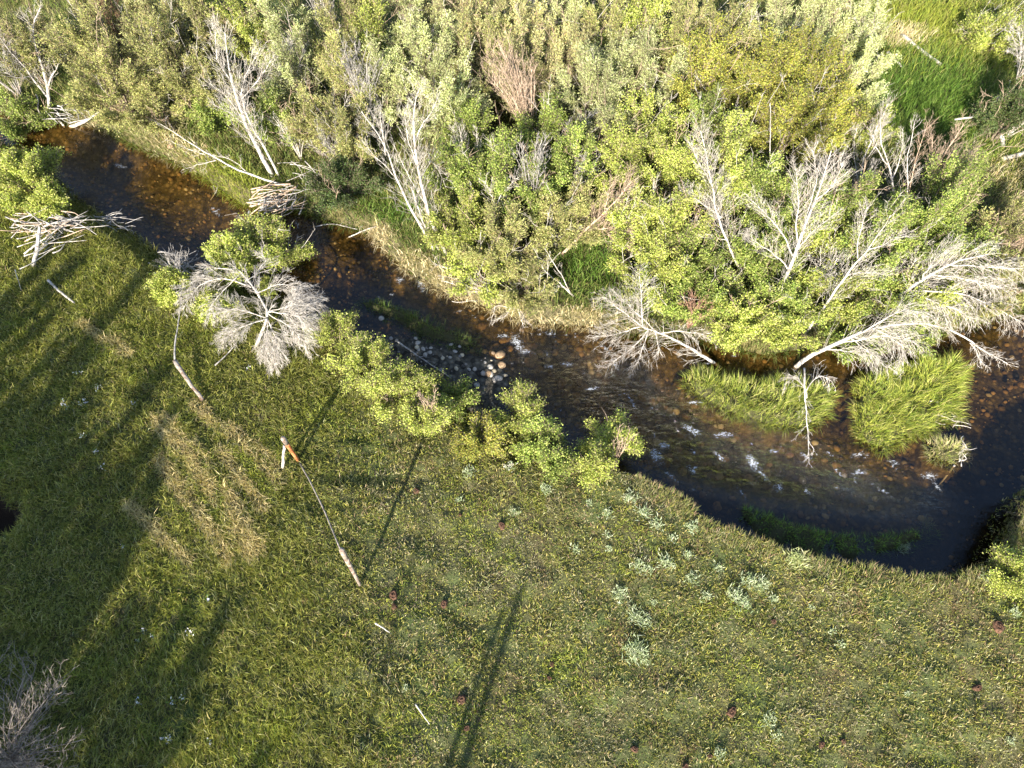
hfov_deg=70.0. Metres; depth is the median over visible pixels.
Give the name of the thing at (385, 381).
willow shrub
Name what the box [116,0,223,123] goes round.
willow shrub
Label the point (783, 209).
willow shrub
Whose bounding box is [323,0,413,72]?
willow shrub
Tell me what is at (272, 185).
log
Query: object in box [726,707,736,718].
cow pat
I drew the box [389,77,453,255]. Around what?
dead tree
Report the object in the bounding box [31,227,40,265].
log
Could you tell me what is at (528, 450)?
willow shrub
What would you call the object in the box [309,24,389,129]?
willow shrub
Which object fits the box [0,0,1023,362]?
bank grass
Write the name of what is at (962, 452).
driftwood pile
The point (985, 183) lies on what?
willow shrub
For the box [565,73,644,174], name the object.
willow shrub
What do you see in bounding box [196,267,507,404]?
gravel
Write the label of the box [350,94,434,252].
dead tree
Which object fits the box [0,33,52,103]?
dead tree
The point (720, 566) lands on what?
sagebrush tuft
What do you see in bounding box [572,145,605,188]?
dead shrub
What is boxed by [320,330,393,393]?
willow shrub
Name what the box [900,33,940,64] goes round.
log
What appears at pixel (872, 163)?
dead shrub
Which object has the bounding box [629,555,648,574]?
sagebrush tuft
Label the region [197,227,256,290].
willow shrub
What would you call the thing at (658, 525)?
sagebrush tuft
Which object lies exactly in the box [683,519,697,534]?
sagebrush tuft
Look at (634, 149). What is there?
willow shrub
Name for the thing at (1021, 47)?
dead shrub
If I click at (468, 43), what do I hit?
willow shrub
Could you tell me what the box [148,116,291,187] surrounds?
fallen branch
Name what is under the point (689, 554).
sagebrush tuft
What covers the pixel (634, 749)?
cow pat
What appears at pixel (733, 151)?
willow shrub
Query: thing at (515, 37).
willow shrub
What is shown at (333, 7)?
dead shrub
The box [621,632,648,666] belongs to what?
sagebrush tuft
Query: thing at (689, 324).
dead shrub
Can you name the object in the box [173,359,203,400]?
log
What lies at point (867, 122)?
willow shrub
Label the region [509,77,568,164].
willow shrub
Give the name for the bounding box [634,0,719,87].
willow shrub
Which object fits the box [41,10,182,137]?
willow shrub
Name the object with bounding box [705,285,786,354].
willow shrub
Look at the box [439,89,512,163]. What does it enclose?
willow shrub
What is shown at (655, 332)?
fallen tree
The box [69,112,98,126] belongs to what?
log
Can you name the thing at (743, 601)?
sagebrush tuft
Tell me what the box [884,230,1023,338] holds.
fallen tree
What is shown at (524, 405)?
willow shrub
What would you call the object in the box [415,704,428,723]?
log
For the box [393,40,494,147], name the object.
willow shrub
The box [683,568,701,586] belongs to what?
sagebrush tuft
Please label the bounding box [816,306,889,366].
willow shrub
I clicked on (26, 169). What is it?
willow shrub
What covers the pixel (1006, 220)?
willow shrub
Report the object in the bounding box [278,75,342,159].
willow shrub
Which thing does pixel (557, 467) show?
willow shrub
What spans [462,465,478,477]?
sagebrush tuft
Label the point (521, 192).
willow shrub
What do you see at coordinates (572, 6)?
willow shrub
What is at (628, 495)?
sagebrush tuft
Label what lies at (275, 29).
willow shrub
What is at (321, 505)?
fence rail
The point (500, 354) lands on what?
stone
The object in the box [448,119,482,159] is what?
dead tree
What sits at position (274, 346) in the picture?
dead shrub
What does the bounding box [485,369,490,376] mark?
stone
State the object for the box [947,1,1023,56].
willow shrub
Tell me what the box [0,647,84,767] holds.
dead shrub
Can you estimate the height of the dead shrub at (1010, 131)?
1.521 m
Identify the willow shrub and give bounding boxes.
[0,3,60,91]
[0,72,59,145]
[0,142,71,215]
[19,173,71,222]
[30,0,162,108]
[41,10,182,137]
[115,0,191,66]
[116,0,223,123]
[127,73,194,141]
[140,265,192,310]
[153,0,242,83]
[171,46,243,117]
[181,72,240,138]
[188,286,239,325]
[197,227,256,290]
[206,0,300,78]
[224,210,319,302]
[236,4,342,123]
[239,54,300,152]
[244,0,343,91]
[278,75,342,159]
[286,0,375,77]
[298,304,370,361]
[302,149,390,213]
[306,74,376,168]
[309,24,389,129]
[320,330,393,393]
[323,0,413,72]
[348,353,424,425]
[350,31,421,129]
[379,2,475,114]
[382,0,449,75]
[392,364,451,415]
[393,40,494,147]
[397,390,456,437]
[417,182,491,257]
[420,0,518,78]
[421,136,496,217]
[429,232,527,310]
[433,373,485,424]
[436,7,526,110]
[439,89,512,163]
[449,408,511,467]
[450,126,525,228]
[452,194,550,283]
[473,17,566,116]
[474,0,562,72]
[477,226,558,316]
[488,373,550,461]
[489,140,569,227]
[508,411,571,467]
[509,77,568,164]
[524,9,604,101]
[524,175,592,258]
[526,0,601,62]
[534,442,579,484]
[542,38,632,142]
[543,119,607,196]
[551,171,615,248]
[561,0,651,65]
[564,438,618,492]
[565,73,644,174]
[571,404,649,461]
[577,10,662,111]
[586,116,664,205]
[590,0,684,66]
[602,173,674,269]
[603,217,692,312]
[612,73,692,175]
[615,25,701,126]
[619,116,717,206]
[626,175,718,260]
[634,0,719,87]
[641,253,722,325]
[647,9,754,133]
[651,201,735,295]
[661,81,746,171]
[678,260,755,331]
[681,0,777,91]
[681,93,773,211]
[693,48,794,154]
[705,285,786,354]
[710,193,794,284]
[711,148,806,229]
[737,0,820,75]
[738,16,819,126]
[743,70,856,179]
[744,136,846,244]
[747,232,836,334]
[759,301,824,352]
[765,201,861,288]
[778,30,862,140]
[780,0,874,62]
[786,257,878,329]
[793,153,894,242]
[794,65,871,169]
[807,0,901,78]
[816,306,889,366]
[828,34,891,126]
[831,187,936,281]
[836,94,902,159]
[838,235,930,331]
[864,259,991,331]
[875,309,942,360]
[879,183,974,280]
[887,142,1022,246]
[908,182,1017,287]
[922,132,1008,204]
[943,244,1023,327]
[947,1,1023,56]
[959,188,1023,280]
[968,69,1023,143]
[981,541,1023,601]
[992,240,1023,307]
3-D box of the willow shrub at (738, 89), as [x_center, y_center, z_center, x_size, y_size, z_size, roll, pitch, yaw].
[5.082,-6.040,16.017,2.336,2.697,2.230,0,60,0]
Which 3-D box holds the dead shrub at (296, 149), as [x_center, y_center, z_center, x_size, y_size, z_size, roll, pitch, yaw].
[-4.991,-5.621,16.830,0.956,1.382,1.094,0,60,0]
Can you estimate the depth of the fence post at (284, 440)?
12.69 m
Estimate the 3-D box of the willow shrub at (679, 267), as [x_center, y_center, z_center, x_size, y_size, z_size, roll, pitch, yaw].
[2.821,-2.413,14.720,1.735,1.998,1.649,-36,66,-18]
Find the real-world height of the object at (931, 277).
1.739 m
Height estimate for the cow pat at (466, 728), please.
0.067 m
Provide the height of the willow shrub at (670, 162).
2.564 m
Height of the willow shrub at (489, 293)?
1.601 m
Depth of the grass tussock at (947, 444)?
13.90 m
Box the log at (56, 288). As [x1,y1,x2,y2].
[47,279,75,303]
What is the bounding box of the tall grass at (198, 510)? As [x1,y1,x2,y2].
[0,138,575,767]
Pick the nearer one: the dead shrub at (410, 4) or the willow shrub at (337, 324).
the willow shrub at (337, 324)
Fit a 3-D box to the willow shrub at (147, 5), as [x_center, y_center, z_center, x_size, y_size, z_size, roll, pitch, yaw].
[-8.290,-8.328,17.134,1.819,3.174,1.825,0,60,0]
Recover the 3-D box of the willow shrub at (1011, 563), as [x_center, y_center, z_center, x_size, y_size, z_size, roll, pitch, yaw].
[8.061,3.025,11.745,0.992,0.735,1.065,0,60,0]
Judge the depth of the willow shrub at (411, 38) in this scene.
16.37 m
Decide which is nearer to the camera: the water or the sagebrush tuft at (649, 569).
the sagebrush tuft at (649, 569)
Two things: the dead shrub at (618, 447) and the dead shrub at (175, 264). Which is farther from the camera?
the dead shrub at (175, 264)
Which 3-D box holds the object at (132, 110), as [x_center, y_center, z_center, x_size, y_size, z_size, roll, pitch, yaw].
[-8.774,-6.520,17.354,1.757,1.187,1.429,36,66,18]
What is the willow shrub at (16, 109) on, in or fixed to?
on the ground at (488, 390)
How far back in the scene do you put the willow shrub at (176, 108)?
17.19 m
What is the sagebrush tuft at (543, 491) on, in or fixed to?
on the ground at (488, 390)
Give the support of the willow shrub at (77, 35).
on the ground at (488, 390)
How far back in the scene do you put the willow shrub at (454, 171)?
15.24 m
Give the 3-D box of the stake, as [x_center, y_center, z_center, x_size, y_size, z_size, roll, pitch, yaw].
[-4.027,1.288,12.884,0.271,0.685,0.065,-25,63,-13]
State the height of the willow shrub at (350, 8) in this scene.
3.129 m
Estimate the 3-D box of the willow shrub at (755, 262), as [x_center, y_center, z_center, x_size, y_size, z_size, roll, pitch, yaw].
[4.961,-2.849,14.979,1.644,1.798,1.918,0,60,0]
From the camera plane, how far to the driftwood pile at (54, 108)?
18.06 m
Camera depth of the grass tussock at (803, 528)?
13.09 m
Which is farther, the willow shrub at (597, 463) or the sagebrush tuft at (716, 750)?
the willow shrub at (597, 463)
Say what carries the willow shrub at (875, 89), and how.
on the ground at (488, 390)
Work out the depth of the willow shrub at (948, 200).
14.22 m
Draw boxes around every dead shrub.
[0,28,22,98]
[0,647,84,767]
[80,0,135,67]
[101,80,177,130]
[154,244,199,278]
[171,246,329,378]
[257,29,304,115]
[267,107,309,159]
[301,101,356,160]
[304,0,337,28]
[329,32,386,137]
[391,0,432,57]
[415,385,437,417]
[480,24,542,125]
[508,129,551,195]
[532,0,550,54]
[556,108,604,143]
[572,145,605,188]
[612,426,637,466]
[655,181,681,205]
[679,288,712,327]
[698,171,744,227]
[807,239,871,297]
[851,156,880,190]
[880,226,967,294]
[987,196,1023,259]
[997,79,1023,137]
[1002,13,1023,78]
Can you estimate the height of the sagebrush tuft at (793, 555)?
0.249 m
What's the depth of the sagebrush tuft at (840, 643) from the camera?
11.44 m
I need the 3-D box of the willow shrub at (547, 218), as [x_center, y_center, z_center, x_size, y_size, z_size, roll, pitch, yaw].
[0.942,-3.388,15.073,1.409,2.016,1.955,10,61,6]
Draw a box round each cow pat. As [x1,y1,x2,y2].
[389,590,397,600]
[414,488,419,494]
[441,600,447,608]
[456,694,465,704]
[464,725,469,731]
[498,522,504,529]
[630,746,637,752]
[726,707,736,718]
[819,741,824,747]
[972,684,981,690]
[992,621,1003,633]
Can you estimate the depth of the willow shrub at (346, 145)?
16.09 m
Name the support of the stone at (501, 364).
on the ground at (488, 390)
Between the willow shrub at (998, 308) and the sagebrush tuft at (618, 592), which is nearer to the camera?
the sagebrush tuft at (618, 592)
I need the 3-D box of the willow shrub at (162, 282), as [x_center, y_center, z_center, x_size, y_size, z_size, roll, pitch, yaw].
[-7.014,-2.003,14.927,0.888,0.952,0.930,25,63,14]
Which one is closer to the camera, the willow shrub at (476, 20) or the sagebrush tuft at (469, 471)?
the sagebrush tuft at (469, 471)
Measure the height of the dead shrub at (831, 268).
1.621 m
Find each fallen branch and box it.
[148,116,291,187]
[539,243,573,296]
[781,359,836,467]
[949,329,1018,370]
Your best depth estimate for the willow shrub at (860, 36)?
16.95 m
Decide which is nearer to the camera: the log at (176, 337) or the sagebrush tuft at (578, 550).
the sagebrush tuft at (578, 550)
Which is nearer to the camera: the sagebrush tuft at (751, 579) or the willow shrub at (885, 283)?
the sagebrush tuft at (751, 579)
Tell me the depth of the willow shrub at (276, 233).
15.64 m
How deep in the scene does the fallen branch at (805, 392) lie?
13.76 m
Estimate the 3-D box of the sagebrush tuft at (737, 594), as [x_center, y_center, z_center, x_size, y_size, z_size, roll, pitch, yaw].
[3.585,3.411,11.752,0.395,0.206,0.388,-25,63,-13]
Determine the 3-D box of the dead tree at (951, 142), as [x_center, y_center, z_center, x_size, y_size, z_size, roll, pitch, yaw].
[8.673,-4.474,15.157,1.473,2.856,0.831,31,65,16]
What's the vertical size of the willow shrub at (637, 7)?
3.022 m
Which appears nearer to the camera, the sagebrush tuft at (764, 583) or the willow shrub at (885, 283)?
the sagebrush tuft at (764, 583)
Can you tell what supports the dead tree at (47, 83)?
on the ground at (488, 390)
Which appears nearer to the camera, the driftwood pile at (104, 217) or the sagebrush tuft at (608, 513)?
the sagebrush tuft at (608, 513)
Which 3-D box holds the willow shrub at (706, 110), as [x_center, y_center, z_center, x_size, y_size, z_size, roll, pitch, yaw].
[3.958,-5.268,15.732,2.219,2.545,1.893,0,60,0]
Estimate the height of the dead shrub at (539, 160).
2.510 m
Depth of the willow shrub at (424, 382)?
13.80 m
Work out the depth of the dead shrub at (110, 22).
17.10 m
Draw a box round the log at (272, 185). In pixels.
[251,183,290,189]
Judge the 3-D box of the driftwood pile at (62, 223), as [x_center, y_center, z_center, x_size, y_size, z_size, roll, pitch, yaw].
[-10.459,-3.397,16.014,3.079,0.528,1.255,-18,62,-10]
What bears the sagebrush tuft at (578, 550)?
on the ground at (488, 390)
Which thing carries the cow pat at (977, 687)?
on the ground at (488, 390)
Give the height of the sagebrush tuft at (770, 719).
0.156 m
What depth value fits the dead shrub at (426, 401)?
13.02 m
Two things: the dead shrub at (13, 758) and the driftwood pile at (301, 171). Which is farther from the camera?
the driftwood pile at (301, 171)
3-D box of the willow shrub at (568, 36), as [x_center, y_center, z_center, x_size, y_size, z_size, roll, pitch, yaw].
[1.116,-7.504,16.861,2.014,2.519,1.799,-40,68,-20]
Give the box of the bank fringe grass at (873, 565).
[629,473,1023,597]
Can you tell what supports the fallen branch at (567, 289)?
on the bank grass at (952, 10)
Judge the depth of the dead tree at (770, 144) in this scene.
14.62 m
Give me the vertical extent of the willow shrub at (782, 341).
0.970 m
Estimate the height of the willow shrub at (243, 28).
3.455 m
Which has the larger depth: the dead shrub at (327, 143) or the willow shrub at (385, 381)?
the dead shrub at (327, 143)
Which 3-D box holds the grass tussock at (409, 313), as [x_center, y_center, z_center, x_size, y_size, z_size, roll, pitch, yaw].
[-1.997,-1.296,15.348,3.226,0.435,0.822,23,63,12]
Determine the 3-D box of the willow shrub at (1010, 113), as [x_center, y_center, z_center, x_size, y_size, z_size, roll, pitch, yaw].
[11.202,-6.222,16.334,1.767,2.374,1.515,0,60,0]
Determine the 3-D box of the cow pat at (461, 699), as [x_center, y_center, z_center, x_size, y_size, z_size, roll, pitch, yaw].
[-0.768,4.812,11.145,0.158,0.088,0.153,-11,61,-6]
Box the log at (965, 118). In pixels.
[954,115,997,119]
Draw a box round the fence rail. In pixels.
[299,462,339,547]
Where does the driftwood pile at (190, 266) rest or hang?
in the water
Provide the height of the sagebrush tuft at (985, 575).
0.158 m
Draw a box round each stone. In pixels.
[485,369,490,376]
[494,375,502,380]
[495,350,504,357]
[498,361,505,368]
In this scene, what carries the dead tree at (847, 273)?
on the ground at (488, 390)
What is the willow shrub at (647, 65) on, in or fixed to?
on the ground at (488, 390)
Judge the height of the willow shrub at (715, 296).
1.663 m
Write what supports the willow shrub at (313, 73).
on the ground at (488, 390)
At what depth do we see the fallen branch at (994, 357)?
14.49 m
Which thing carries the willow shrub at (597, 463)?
on the ground at (488, 390)
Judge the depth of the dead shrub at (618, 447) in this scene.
12.96 m
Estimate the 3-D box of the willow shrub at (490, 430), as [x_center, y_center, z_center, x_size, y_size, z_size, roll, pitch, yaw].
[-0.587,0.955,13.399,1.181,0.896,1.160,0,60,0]
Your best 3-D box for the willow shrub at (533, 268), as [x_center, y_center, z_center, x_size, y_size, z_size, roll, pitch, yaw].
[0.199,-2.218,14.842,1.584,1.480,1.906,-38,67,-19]
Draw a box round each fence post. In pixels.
[281,436,299,461]
[339,547,361,586]
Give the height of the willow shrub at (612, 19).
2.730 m
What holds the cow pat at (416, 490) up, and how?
on the ground at (488, 390)
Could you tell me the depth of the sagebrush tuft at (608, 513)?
12.52 m
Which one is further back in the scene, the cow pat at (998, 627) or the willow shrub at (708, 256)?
the willow shrub at (708, 256)
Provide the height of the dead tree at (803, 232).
4.546 m
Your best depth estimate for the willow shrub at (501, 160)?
14.86 m
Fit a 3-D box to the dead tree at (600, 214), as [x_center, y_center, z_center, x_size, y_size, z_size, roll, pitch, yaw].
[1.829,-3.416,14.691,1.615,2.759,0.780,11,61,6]
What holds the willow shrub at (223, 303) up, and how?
on the ground at (488, 390)
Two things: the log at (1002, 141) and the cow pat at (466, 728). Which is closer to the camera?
the cow pat at (466, 728)
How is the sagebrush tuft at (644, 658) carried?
on the ground at (488, 390)
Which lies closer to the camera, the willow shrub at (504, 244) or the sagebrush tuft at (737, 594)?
the sagebrush tuft at (737, 594)
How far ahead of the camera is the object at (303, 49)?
16.32 m
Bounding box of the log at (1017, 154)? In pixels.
[1000,151,1023,161]
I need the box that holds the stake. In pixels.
[281,445,285,467]
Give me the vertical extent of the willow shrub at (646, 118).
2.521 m
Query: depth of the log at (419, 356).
14.85 m
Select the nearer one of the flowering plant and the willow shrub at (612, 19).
the flowering plant
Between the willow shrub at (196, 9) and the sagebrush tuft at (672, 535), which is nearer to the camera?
the sagebrush tuft at (672, 535)
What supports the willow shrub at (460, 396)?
on the ground at (488, 390)
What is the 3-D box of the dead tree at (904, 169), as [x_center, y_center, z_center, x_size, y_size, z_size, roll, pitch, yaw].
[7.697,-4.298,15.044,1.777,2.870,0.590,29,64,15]
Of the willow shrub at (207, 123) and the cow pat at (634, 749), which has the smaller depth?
the cow pat at (634, 749)
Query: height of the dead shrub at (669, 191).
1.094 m
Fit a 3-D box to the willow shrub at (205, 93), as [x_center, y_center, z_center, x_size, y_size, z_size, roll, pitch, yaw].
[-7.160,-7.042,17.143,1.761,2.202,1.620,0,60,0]
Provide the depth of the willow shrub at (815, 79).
15.80 m
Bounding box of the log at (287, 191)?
[250,186,296,214]
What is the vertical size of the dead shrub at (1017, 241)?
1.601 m
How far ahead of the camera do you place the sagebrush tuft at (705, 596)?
11.81 m
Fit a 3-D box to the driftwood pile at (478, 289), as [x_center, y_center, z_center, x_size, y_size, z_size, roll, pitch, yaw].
[-0.537,-2.149,15.534,1.902,0.337,1.012,-7,61,-4]
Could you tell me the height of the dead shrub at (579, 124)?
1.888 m
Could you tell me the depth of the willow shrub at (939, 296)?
14.40 m
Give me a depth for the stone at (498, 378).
14.68 m
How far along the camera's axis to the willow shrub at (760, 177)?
15.08 m
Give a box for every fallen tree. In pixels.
[583,262,719,378]
[794,285,961,383]
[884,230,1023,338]
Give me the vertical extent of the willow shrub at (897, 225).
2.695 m
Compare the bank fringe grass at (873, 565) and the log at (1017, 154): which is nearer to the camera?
the bank fringe grass at (873, 565)
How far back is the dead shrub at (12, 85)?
17.89 m
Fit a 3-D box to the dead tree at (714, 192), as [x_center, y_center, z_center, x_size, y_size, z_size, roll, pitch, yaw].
[4.074,-3.574,14.254,2.121,3.719,0.834,20,62,11]
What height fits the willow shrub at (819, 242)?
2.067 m
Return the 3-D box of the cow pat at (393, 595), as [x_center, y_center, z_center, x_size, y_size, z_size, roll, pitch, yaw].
[-1.938,3.439,11.937,0.141,0.088,0.170,-29,64,-15]
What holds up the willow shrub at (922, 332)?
on the ground at (488, 390)
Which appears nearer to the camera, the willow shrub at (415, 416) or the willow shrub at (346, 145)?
the willow shrub at (415, 416)
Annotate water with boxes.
[0,111,1023,578]
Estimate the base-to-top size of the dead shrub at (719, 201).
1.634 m
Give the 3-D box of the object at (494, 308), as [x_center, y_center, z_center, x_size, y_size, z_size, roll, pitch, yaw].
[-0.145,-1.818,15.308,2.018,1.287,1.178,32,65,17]
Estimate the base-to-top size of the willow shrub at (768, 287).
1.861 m
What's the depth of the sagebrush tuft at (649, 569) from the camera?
11.97 m
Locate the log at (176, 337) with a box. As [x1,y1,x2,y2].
[174,294,182,358]
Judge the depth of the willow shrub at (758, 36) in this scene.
16.61 m
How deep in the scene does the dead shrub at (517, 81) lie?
15.66 m
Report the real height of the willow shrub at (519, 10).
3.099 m
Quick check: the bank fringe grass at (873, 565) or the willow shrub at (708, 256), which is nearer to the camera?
the bank fringe grass at (873, 565)
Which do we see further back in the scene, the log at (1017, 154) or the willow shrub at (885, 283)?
the log at (1017, 154)
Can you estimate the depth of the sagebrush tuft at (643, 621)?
11.62 m
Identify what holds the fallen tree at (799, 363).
on the ground at (488, 390)
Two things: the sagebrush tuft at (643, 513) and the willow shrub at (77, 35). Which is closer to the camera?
the sagebrush tuft at (643, 513)
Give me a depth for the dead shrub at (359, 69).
16.01 m
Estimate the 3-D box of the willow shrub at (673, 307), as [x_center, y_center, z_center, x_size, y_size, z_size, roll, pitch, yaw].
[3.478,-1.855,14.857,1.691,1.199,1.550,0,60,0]
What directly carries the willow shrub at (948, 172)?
on the ground at (488, 390)
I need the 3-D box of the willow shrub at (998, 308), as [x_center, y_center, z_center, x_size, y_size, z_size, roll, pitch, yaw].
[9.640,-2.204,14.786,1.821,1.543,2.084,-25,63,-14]
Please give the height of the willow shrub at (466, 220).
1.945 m
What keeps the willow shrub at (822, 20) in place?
on the ground at (488, 390)
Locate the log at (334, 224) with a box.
[316,222,356,229]
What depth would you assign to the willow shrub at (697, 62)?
15.84 m
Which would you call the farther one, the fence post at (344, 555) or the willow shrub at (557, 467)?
the willow shrub at (557, 467)
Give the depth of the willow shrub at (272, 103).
16.62 m
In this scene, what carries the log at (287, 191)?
on the ground at (488, 390)
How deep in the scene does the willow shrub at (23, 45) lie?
17.55 m
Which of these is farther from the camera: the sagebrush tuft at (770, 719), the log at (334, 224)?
the log at (334, 224)
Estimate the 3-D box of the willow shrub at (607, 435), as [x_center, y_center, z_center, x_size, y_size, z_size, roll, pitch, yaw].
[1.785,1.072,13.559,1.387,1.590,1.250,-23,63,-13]
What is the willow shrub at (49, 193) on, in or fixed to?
on the ground at (488, 390)
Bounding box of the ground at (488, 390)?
[0,0,1023,767]
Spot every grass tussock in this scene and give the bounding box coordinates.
[357,296,481,352]
[675,363,842,435]
[740,504,919,554]
[844,348,979,460]
[922,433,970,470]
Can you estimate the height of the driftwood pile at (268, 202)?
0.553 m
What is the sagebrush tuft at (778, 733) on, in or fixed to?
on the ground at (488, 390)
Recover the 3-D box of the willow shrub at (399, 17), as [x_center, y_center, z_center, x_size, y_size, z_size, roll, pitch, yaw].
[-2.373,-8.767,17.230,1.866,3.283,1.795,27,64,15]
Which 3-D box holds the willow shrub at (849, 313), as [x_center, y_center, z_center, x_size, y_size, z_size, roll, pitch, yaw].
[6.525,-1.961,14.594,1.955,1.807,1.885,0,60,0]
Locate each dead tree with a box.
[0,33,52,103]
[16,0,64,122]
[195,10,279,178]
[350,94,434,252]
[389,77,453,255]
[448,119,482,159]
[479,169,519,213]
[561,165,648,254]
[678,106,757,280]
[734,134,864,303]
[768,105,776,204]
[804,192,918,333]
[847,90,896,179]
[864,112,925,201]
[906,109,986,202]
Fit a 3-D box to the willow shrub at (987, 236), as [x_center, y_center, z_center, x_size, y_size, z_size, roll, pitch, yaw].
[9.190,-2.988,14.808,2.316,2.224,2.192,0,60,0]
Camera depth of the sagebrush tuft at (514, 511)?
12.80 m
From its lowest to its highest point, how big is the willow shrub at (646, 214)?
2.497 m
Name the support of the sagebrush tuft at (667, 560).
on the ground at (488, 390)
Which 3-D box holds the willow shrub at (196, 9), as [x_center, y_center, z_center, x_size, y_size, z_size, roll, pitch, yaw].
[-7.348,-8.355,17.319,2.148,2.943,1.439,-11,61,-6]
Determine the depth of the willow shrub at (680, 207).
14.61 m
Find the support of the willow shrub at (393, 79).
on the ground at (488, 390)
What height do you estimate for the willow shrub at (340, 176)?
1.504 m
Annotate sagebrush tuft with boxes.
[401,683,409,691]
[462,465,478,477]
[508,507,521,516]
[540,484,553,496]
[569,542,582,556]
[602,507,614,519]
[608,584,628,603]
[621,599,644,628]
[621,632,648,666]
[622,487,640,503]
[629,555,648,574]
[632,503,653,520]
[635,642,653,665]
[637,613,651,634]
[642,565,659,578]
[648,512,664,531]
[655,552,675,569]
[668,532,677,543]
[682,549,694,560]
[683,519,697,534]
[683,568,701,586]
[697,590,713,602]
[713,560,724,574]
[714,745,725,762]
[725,583,746,608]
[734,593,752,612]
[739,571,764,594]
[754,574,770,592]
[758,711,776,728]
[765,592,780,606]
[770,729,783,743]
[772,545,811,573]
[836,639,846,648]
[894,542,912,555]
[978,567,992,582]
[1005,736,1014,746]
[1009,606,1022,618]
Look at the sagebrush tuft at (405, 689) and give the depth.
11.18 m
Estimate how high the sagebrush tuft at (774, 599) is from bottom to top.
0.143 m
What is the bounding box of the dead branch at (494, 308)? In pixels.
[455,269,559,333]
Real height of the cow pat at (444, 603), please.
0.080 m
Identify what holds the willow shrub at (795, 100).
on the ground at (488, 390)
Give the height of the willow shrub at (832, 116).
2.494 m
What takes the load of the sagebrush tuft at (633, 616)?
on the ground at (488, 390)
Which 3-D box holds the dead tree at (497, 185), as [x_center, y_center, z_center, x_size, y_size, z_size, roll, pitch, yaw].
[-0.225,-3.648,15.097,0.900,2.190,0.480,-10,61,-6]
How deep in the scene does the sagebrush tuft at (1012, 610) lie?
11.66 m
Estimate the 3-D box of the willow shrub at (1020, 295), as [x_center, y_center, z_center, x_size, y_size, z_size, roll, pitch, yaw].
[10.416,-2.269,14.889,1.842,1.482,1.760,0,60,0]
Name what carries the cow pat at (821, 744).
on the ground at (488, 390)
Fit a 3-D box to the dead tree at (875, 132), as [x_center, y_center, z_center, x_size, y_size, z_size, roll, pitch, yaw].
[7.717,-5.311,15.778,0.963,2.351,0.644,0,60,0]
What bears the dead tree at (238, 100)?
on the ground at (488, 390)
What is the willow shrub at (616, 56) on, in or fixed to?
on the ground at (488, 390)
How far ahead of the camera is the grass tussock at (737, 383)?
14.37 m
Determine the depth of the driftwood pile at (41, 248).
15.77 m
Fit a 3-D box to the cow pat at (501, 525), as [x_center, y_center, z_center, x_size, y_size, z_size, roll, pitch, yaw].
[-0.174,2.461,12.702,0.104,0.080,0.162,-25,63,-13]
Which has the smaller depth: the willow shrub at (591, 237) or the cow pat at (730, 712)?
the cow pat at (730, 712)
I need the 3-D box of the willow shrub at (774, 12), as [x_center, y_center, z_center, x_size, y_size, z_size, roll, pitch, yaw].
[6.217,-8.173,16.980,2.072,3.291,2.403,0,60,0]
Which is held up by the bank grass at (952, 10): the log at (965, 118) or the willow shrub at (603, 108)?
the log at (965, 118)
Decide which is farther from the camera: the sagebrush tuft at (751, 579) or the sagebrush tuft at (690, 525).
the sagebrush tuft at (690, 525)
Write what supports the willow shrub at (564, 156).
on the ground at (488, 390)
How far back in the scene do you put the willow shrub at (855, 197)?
14.61 m
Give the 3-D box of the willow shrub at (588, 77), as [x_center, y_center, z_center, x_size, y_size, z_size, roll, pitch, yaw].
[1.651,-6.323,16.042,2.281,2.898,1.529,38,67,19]
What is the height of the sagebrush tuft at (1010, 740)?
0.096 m
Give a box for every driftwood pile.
[0,206,108,251]
[17,220,86,268]
[35,94,92,123]
[73,210,141,233]
[148,250,208,276]
[246,179,306,219]
[264,161,319,189]
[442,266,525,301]
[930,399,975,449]
[958,435,967,466]
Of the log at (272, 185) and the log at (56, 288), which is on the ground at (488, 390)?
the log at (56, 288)
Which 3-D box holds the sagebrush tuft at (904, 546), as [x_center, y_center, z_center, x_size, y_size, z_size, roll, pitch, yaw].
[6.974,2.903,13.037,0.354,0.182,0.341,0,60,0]
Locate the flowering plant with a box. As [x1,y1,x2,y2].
[503,461,517,471]
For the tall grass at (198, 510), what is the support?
on the ground at (488, 390)
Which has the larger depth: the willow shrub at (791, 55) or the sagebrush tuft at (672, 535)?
the willow shrub at (791, 55)
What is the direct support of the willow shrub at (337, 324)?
on the ground at (488, 390)

